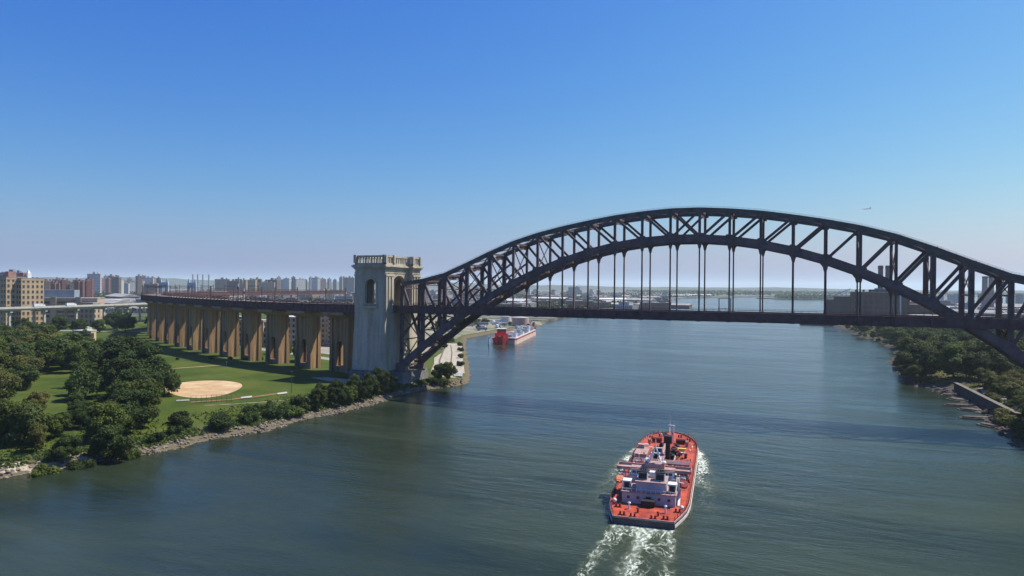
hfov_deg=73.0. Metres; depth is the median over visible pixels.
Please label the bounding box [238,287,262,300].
catenary gantry
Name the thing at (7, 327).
tree
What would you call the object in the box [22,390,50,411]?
tree
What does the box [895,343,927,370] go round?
tree
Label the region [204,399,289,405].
footpath
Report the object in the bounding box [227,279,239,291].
apartment slab
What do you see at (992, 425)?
rock ledge
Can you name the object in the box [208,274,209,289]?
chimney
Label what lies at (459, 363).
shrub
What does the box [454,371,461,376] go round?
quay shed
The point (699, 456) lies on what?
bow wave
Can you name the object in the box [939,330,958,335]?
tree
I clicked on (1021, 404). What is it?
tree
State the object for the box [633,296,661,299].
warehouse
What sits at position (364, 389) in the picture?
tree
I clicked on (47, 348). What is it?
tree
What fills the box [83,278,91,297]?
housing tower
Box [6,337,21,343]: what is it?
tree
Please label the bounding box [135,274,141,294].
tower block
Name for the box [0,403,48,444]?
tree
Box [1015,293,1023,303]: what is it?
tower block
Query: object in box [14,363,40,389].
tree
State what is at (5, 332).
tree
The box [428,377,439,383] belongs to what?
shrub
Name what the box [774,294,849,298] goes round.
distant woods
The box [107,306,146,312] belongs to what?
warehouse
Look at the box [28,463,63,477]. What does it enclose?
shrub
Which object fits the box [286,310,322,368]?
viaduct pier
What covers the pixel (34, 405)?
tree
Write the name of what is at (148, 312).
viaduct pier
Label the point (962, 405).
rock ledge
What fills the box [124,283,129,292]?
tower block
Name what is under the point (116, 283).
apartment slab
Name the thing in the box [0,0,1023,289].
sky
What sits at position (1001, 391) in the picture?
tree
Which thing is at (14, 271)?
apartment slab
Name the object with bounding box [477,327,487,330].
trailer
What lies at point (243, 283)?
housing tower
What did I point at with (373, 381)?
tree
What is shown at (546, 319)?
land
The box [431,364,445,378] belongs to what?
tree
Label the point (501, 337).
tugboat
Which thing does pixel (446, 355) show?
quay paving
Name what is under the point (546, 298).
warehouse
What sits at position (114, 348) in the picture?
tree
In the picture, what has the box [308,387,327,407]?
tree
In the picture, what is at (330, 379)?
tower apron
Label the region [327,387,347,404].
tree
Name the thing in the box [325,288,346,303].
catenary gantry
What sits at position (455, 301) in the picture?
flat roofed building
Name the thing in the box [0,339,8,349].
tree
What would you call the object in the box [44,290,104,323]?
school building
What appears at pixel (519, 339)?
barge
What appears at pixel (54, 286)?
housing tower
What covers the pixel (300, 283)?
apartment slab
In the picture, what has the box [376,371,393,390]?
tree
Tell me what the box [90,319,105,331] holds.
tree
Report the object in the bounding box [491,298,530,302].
warehouse
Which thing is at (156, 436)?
shrub
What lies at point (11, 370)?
tree
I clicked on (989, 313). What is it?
industrial shed
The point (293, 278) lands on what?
tower block
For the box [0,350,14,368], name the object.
tree
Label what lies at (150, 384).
tree
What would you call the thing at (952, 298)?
apartment slab
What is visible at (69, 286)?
housing tower
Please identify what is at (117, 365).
tree
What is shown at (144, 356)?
tree
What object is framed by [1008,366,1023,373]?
tree
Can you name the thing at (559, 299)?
flat roofed building
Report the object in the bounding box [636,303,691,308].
warehouse
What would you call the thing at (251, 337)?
viaduct pier
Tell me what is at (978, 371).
tree
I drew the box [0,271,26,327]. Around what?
hospital tower
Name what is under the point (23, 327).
tree
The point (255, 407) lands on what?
shrub
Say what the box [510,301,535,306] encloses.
flat roofed building
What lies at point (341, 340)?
viaduct pier
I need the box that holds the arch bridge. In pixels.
[393,206,1023,368]
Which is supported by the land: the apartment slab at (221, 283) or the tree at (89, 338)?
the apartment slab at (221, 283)
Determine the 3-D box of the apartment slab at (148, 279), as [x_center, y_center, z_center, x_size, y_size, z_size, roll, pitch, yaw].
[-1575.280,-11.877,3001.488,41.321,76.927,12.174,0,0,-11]
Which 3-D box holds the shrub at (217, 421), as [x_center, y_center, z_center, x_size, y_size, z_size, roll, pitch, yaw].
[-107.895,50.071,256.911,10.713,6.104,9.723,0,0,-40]
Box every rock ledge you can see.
[941,393,952,395]
[943,403,973,406]
[945,397,965,401]
[957,407,981,411]
[958,415,989,419]
[976,422,1005,427]
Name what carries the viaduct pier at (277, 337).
on the park ground at (257, 378)
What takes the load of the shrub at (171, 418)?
on the park ground at (257, 378)
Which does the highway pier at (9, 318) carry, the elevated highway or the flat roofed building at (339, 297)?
the elevated highway
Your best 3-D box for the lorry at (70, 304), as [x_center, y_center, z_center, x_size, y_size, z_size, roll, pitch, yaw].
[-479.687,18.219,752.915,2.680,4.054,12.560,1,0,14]
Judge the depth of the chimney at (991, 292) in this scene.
1394.12 m
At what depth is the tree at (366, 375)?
337.43 m
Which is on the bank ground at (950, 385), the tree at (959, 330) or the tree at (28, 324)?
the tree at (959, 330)
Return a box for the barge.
[507,329,535,344]
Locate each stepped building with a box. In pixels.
[326,294,343,301]
[425,295,437,304]
[566,286,575,293]
[575,286,581,294]
[615,301,638,308]
[941,300,956,305]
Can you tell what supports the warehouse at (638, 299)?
on the land
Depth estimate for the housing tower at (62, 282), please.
1829.34 m
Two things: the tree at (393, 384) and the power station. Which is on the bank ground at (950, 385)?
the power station
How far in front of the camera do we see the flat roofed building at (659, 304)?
1542.49 m
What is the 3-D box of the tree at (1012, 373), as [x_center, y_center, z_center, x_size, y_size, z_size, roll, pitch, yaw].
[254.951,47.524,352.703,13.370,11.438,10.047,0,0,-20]
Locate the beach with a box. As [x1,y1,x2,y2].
[0,452,94,472]
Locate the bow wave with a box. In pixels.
[614,448,709,486]
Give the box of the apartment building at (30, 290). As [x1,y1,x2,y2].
[17,269,44,323]
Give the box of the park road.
[240,345,328,359]
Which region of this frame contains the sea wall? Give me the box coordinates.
[953,382,1020,418]
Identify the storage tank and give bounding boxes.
[501,316,510,321]
[512,316,528,325]
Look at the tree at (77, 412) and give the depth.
241.33 m
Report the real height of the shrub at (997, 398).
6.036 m
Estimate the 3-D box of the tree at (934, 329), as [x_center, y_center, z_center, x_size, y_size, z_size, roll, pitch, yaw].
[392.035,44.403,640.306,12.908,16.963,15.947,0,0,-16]
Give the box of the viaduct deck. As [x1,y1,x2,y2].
[140,290,374,312]
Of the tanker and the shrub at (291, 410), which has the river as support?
the tanker
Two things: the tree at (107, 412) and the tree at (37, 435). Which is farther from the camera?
the tree at (107, 412)
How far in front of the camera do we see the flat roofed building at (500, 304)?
1504.44 m
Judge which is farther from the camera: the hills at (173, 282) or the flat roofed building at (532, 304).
the hills at (173, 282)
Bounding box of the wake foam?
[578,524,675,575]
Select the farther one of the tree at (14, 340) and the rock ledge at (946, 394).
the tree at (14, 340)
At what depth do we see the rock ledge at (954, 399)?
349.78 m
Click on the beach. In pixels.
(25, 467)
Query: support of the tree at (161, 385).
on the park ground at (257, 378)
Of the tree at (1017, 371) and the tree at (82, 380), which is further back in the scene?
the tree at (1017, 371)
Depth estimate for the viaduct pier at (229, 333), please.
474.86 m
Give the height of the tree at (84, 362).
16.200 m
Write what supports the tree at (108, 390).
on the park ground at (257, 378)
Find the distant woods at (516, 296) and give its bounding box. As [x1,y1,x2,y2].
[91,289,713,314]
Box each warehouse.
[105,293,140,298]
[105,299,135,303]
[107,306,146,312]
[121,298,137,300]
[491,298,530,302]
[538,297,567,300]
[595,298,625,301]
[625,298,656,301]
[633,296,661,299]
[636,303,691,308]
[687,294,711,296]
[952,309,1006,312]
[994,303,1021,307]
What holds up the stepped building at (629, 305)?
on the land
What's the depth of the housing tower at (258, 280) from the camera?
2591.93 m
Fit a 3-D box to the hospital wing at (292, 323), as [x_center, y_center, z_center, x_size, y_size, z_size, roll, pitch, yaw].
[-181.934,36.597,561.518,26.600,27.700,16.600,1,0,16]
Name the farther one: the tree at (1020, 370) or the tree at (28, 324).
the tree at (28, 324)
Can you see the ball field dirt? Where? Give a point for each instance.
(195, 389)
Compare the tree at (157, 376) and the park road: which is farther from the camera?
the park road
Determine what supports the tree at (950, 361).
on the bank ground at (950, 385)
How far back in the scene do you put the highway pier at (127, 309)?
824.91 m
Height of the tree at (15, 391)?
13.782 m
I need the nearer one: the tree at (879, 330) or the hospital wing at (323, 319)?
the hospital wing at (323, 319)
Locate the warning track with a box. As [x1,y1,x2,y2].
[190,392,288,402]
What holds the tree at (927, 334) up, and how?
on the bank ground at (950, 385)
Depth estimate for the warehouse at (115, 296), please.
1668.91 m
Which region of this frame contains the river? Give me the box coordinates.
[0,289,1023,575]
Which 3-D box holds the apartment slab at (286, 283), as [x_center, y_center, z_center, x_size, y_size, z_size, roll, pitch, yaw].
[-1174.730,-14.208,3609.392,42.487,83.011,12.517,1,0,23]
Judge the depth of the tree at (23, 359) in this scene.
326.26 m
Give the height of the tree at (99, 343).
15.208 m
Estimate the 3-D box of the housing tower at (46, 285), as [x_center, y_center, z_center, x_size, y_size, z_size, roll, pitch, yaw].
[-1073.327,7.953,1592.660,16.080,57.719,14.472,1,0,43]
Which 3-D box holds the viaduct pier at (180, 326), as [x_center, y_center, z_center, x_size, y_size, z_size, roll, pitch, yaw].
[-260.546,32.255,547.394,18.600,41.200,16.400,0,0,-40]
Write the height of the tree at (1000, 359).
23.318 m
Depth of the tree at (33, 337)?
417.96 m
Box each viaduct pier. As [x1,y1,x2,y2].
[141,300,149,335]
[143,300,155,338]
[149,301,164,340]
[157,302,174,343]
[167,303,186,346]
[179,304,202,349]
[194,305,219,352]
[211,306,239,356]
[232,308,261,360]
[257,309,290,363]
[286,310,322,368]
[321,312,354,372]
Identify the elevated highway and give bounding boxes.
[0,297,240,310]
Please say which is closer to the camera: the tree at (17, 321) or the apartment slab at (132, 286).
the tree at (17, 321)
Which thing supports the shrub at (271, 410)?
on the park ground at (257, 378)
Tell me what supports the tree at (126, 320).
on the park ground at (257, 378)
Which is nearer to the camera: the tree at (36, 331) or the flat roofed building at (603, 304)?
the tree at (36, 331)
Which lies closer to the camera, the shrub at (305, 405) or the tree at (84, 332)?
the shrub at (305, 405)
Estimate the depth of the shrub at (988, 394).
333.75 m
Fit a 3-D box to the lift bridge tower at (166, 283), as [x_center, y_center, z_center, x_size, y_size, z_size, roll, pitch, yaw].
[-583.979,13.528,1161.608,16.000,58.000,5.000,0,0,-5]
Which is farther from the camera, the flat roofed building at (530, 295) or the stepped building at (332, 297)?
the flat roofed building at (530, 295)
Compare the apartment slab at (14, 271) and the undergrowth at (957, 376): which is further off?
the apartment slab at (14, 271)
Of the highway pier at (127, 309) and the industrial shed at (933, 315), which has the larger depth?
the industrial shed at (933, 315)
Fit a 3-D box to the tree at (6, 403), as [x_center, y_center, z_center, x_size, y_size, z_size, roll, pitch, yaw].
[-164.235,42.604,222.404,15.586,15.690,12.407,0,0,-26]
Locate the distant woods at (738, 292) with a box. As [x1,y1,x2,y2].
[626,289,1023,295]
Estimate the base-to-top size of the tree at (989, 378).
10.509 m
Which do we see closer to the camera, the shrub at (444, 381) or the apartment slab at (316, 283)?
the shrub at (444, 381)
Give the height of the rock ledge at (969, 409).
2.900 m
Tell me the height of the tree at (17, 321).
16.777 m
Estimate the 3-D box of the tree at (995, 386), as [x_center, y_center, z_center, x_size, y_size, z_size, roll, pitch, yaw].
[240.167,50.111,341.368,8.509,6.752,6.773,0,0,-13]
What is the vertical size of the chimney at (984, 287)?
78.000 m
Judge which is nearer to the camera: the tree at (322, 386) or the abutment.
the tree at (322, 386)
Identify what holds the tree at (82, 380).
on the park ground at (257, 378)
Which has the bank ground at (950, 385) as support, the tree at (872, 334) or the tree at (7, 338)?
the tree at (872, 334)
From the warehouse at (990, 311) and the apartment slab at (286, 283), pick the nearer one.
the warehouse at (990, 311)
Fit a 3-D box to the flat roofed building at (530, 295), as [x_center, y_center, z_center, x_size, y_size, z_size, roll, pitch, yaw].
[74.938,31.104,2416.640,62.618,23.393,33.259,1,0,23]
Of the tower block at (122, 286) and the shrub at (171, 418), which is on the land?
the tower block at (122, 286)
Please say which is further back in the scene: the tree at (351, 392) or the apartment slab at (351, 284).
the apartment slab at (351, 284)
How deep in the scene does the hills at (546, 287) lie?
7943.98 m
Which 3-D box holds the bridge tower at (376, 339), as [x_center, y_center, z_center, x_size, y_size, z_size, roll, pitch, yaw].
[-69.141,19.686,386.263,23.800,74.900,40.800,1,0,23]
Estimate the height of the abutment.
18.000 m
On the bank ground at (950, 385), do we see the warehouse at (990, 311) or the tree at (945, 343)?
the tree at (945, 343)
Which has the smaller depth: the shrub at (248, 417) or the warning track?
the shrub at (248, 417)
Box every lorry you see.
[32,304,45,306]
[65,303,76,305]
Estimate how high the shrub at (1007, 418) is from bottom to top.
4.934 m
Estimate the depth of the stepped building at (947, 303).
2005.20 m
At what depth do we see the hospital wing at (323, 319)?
568.94 m
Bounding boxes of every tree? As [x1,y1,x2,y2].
[0,324,13,329]
[0,329,13,337]
[0,335,12,340]
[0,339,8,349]
[0,344,35,359]
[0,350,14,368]
[0,366,23,398]
[0,398,24,441]
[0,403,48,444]
[2,368,16,373]
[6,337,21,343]
[6,354,44,370]
[8,377,22,398]
[11,318,28,326]
[14,330,31,342]
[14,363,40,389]
[15,325,30,330]
[16,400,45,416]
[19,342,43,357]
[21,332,61,343]
[22,321,38,331]
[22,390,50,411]
[24,329,42,333]
[24,422,48,451]
[34,337,62,371]
[35,332,101,366]
[39,324,58,334]
[43,412,72,437]
[44,432,82,463]
[47,316,68,330]
[53,342,86,369]
[64,365,91,385]
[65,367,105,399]
[66,391,84,405]
[66,402,89,427]
[68,319,88,329]
[69,356,105,377]
[73,400,92,406]
[79,329,91,336]
[81,336,103,344]
[81,398,132,434]
[85,336,155,370]
[87,424,136,461]
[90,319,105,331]
[93,380,128,404]
[96,341,105,351]
[99,357,143,386]
[100,335,148,351]
[101,311,121,328]
[105,313,122,329]
[109,388,155,432]
[111,367,155,384]
[114,312,136,331]
[114,377,162,427]
[118,344,168,371]
[135,365,165,394]
[152,370,164,389]
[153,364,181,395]
[308,383,326,396]
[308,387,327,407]
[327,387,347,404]
[328,378,345,393]
[342,385,357,404]
[350,373,359,385]
[353,380,373,401]
[362,372,376,380]
[366,374,380,396]
[372,365,384,374]
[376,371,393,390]
[390,376,398,391]
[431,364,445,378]
[443,361,457,379]
[857,326,871,332]
[869,331,876,338]
[876,327,889,338]
[879,327,894,339]
[888,330,909,344]
[895,327,912,333]
[895,336,920,355]
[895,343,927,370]
[897,344,943,375]
[902,327,915,330]
[902,341,936,365]
[904,364,924,382]
[911,330,924,338]
[912,333,955,349]
[919,331,937,340]
[926,342,972,378]
[927,327,943,332]
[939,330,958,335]
[939,342,965,355]
[956,328,965,333]
[957,332,977,340]
[957,351,997,380]
[959,339,980,348]
[959,351,973,376]
[966,342,1015,371]
[969,338,983,345]
[974,367,996,382]
[979,371,997,386]
[989,383,1000,394]
[992,375,1017,382]
[998,382,1009,397]
[999,382,1023,399]
[1000,369,1023,377]
[1002,335,1023,349]
[1005,370,1023,380]
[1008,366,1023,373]
[1009,389,1022,399]
[1010,395,1023,404]
[1014,331,1023,341]
[1014,380,1023,387]
[1018,397,1023,407]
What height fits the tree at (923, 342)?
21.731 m
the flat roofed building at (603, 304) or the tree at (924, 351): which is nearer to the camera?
the tree at (924, 351)
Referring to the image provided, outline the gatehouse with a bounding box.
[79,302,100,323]
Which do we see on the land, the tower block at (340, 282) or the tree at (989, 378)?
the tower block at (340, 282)
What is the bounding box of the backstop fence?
[193,394,231,402]
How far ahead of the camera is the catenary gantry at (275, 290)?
425.93 m
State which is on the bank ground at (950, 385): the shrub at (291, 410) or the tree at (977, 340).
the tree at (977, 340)
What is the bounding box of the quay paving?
[431,343,464,377]
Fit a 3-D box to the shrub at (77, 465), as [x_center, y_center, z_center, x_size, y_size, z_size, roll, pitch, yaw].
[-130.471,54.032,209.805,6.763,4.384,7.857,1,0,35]
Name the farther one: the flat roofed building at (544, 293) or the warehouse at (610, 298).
the flat roofed building at (544, 293)
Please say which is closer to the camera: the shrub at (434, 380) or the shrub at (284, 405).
the shrub at (284, 405)
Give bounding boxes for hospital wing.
[239,319,265,346]
[289,316,295,346]
[320,315,326,344]
[327,317,329,345]
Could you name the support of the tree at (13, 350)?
on the park ground at (257, 378)
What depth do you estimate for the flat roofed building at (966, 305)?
1767.81 m
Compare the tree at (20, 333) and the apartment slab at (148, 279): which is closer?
the tree at (20, 333)
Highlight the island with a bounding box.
[756,297,823,299]
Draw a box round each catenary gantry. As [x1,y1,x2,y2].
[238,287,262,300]
[274,287,298,302]
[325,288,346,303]
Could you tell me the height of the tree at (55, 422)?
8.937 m
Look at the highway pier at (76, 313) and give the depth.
751.84 m
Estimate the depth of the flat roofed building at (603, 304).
1631.57 m
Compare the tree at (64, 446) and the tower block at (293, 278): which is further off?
the tower block at (293, 278)
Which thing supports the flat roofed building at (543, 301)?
on the land
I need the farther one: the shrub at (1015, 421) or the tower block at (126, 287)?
the tower block at (126, 287)
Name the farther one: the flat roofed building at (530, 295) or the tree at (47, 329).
the flat roofed building at (530, 295)
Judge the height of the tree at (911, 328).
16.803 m
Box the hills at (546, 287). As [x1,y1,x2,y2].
[477,284,1023,292]
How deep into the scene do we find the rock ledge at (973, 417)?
300.75 m
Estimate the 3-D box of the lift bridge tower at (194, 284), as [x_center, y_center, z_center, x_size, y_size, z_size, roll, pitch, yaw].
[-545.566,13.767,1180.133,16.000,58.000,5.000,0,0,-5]
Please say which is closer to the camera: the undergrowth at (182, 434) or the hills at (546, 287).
the undergrowth at (182, 434)
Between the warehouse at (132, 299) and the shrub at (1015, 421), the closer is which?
the shrub at (1015, 421)
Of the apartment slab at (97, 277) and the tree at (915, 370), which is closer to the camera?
the tree at (915, 370)
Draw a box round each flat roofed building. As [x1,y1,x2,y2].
[257,296,281,299]
[305,294,318,297]
[335,294,352,302]
[425,290,437,297]
[449,296,474,305]
[499,303,520,306]
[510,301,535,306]
[524,294,541,297]
[525,299,548,306]
[534,292,548,294]
[556,298,570,303]
[566,299,592,307]
[580,293,597,297]
[593,301,610,307]
[640,301,668,309]
[965,301,979,308]
[987,307,1023,313]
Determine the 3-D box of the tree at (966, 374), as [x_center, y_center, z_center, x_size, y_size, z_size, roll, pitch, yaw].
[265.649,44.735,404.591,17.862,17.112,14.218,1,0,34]
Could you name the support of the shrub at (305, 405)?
on the park ground at (257, 378)
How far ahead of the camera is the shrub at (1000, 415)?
285.28 m
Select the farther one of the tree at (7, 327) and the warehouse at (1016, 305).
the warehouse at (1016, 305)
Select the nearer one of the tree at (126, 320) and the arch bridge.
the arch bridge
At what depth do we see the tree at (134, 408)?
237.96 m
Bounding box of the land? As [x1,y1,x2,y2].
[96,287,1005,322]
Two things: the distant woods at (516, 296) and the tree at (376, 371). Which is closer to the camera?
the tree at (376, 371)
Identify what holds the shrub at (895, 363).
on the bank ground at (950, 385)
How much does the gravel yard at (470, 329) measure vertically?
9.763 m
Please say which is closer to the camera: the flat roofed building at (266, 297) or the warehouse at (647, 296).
the flat roofed building at (266, 297)
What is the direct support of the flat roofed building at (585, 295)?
on the land
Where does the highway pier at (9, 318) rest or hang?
on the park ground at (257, 378)
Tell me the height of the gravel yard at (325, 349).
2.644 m
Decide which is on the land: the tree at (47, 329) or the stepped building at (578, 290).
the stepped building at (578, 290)
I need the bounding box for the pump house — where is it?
[72,329,96,339]
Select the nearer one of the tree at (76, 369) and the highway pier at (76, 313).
the tree at (76, 369)
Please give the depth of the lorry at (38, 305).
715.61 m
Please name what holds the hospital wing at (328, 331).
on the park ground at (257, 378)
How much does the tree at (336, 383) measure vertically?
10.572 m
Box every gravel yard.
[291,345,430,355]
[425,317,541,339]
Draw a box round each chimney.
[202,274,203,289]
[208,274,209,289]
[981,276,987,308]
[988,276,993,307]
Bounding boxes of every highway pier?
[0,311,12,325]
[31,310,47,323]
[63,309,79,325]
[90,307,106,324]
[114,307,129,311]
[137,306,146,321]
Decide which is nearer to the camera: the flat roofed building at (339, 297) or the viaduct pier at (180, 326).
the viaduct pier at (180, 326)
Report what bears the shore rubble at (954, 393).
on the bank ground at (950, 385)
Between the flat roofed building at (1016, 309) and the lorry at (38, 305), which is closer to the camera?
the lorry at (38, 305)
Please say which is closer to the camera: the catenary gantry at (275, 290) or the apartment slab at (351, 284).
the catenary gantry at (275, 290)
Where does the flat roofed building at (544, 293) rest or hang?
on the land
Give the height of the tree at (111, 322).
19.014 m
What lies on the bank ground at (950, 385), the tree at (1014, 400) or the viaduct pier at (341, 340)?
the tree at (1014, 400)
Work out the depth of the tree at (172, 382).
306.31 m
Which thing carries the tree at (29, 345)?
on the park ground at (257, 378)
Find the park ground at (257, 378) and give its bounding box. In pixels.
[0,312,544,477]
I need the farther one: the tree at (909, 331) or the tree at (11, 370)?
the tree at (909, 331)
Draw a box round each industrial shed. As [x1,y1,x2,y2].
[910,314,984,316]
[964,312,1023,317]
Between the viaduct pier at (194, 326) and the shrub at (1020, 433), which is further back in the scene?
the viaduct pier at (194, 326)
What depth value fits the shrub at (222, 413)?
264.49 m
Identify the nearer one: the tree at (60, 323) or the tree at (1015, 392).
the tree at (1015, 392)
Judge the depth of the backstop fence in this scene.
295.24 m
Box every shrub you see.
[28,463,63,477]
[66,458,96,469]
[121,448,141,459]
[146,431,165,442]
[166,425,182,432]
[168,410,189,424]
[175,415,193,426]
[208,415,234,428]
[214,411,227,416]
[237,411,259,422]
[241,403,261,413]
[260,400,276,408]
[261,405,284,416]
[278,401,289,408]
[284,405,305,416]
[288,395,308,404]
[300,402,312,409]
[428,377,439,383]
[437,378,449,385]
[456,361,464,365]
[892,360,901,366]
[898,368,906,375]
[922,375,936,383]
[986,392,999,396]
[989,394,1005,402]
[991,413,1002,423]
[993,408,1011,415]
[995,414,1019,422]
[998,421,1007,426]
[1002,400,1013,407]
[1010,418,1023,428]
[1015,428,1023,439]
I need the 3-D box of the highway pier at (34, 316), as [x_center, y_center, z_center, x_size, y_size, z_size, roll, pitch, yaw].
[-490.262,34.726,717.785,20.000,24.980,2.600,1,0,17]
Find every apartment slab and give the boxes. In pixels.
[0,270,20,276]
[87,272,101,293]
[112,275,120,293]
[128,281,135,292]
[143,276,153,283]
[144,282,158,292]
[215,277,229,290]
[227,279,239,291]
[248,278,256,291]
[258,281,274,295]
[265,278,279,290]
[283,277,290,290]
[295,278,305,290]
[312,276,319,290]
[320,278,325,289]
[343,276,347,292]
[345,276,354,291]
[947,294,957,302]
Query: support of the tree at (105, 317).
on the park ground at (257, 378)
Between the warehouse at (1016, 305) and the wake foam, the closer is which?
the wake foam
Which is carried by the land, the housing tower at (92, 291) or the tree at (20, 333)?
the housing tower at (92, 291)
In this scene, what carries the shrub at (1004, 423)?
on the bank ground at (950, 385)
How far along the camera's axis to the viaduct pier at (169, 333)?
566.76 m
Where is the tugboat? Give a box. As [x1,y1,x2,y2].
[492,321,508,344]
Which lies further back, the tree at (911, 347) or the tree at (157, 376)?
the tree at (911, 347)
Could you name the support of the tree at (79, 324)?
on the park ground at (257, 378)
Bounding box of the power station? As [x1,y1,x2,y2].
[826,265,934,314]
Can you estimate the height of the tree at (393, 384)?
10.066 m
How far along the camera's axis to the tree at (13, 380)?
262.83 m
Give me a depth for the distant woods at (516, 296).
2204.61 m
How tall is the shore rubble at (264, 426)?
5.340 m
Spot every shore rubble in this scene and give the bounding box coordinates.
[0,378,464,478]
[896,369,1023,449]
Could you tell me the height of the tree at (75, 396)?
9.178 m
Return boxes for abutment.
[393,359,429,383]
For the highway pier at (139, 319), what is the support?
on the park ground at (257, 378)
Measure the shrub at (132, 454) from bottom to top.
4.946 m
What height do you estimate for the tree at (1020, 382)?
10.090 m
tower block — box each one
[105,277,110,294]
[121,279,123,293]
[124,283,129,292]
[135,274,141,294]
[291,276,295,290]
[309,276,312,290]
[327,278,330,289]
[333,279,336,289]
[339,276,342,289]
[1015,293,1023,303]
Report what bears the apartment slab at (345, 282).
on the land
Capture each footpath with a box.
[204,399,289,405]
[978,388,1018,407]
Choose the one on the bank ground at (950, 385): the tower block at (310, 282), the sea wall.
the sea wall
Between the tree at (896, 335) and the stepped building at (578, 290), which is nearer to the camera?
the tree at (896, 335)
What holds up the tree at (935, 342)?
on the bank ground at (950, 385)
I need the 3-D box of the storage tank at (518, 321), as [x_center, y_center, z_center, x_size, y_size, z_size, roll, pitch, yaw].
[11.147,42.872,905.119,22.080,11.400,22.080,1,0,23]
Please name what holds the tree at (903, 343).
on the bank ground at (950, 385)
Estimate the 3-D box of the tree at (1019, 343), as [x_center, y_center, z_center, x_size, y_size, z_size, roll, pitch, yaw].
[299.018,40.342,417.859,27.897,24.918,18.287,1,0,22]
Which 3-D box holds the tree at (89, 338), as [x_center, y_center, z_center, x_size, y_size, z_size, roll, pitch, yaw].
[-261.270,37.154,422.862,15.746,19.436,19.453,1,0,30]
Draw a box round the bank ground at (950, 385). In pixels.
[834,325,1023,447]
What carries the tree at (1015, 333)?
on the bank ground at (950, 385)
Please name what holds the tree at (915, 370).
on the bank ground at (950, 385)
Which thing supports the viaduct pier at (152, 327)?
on the park ground at (257, 378)
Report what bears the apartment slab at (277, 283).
on the land
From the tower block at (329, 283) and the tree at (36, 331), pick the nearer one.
the tree at (36, 331)
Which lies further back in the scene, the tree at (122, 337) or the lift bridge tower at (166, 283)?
the lift bridge tower at (166, 283)
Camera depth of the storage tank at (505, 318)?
944.15 m
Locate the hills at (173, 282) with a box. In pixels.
[35,277,476,288]
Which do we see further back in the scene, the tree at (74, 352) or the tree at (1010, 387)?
the tree at (74, 352)
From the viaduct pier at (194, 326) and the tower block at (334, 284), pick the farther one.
the tower block at (334, 284)
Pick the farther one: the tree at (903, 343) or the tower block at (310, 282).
the tower block at (310, 282)
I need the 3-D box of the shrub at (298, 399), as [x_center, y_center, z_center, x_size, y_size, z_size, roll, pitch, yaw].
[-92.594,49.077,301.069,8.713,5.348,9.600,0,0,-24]
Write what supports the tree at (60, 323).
on the park ground at (257, 378)
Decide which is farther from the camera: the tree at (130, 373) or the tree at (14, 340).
the tree at (14, 340)
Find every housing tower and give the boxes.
[44,279,48,289]
[50,282,59,289]
[58,278,67,289]
[66,282,73,289]
[75,279,84,296]
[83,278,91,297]
[85,277,93,297]
[240,278,247,291]
[252,277,261,289]
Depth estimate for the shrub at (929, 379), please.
396.59 m
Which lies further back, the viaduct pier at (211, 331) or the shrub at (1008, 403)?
the viaduct pier at (211, 331)
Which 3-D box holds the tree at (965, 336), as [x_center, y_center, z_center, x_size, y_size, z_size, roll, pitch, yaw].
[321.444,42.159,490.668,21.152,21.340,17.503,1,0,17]
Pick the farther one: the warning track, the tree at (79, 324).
the tree at (79, 324)
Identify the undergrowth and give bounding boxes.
[0,378,433,468]
[0,392,330,463]
[843,325,1022,418]
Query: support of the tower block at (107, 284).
on the land
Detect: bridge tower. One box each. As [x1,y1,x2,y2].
[159,279,168,292]
[187,279,196,290]
[348,255,423,379]
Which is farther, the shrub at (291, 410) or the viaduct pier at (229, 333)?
the viaduct pier at (229, 333)
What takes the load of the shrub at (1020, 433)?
on the bank ground at (950, 385)
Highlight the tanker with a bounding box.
[609,425,698,530]
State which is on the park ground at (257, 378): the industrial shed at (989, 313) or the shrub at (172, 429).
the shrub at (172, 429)
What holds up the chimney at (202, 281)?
on the land
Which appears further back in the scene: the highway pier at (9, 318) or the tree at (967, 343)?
the highway pier at (9, 318)
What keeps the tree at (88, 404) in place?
on the park ground at (257, 378)
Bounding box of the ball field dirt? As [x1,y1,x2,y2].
[165,380,241,397]
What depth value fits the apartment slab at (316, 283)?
3364.50 m
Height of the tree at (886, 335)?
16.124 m
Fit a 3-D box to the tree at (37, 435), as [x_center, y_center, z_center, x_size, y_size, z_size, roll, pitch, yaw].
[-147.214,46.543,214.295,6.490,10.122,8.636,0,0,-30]
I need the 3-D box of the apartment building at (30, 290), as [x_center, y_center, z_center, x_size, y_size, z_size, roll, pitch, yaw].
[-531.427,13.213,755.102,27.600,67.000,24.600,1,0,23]
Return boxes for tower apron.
[311,377,349,382]
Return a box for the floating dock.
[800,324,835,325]
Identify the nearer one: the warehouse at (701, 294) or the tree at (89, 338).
the tree at (89, 338)
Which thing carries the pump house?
on the park ground at (257, 378)
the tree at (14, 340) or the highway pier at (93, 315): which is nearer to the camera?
the tree at (14, 340)

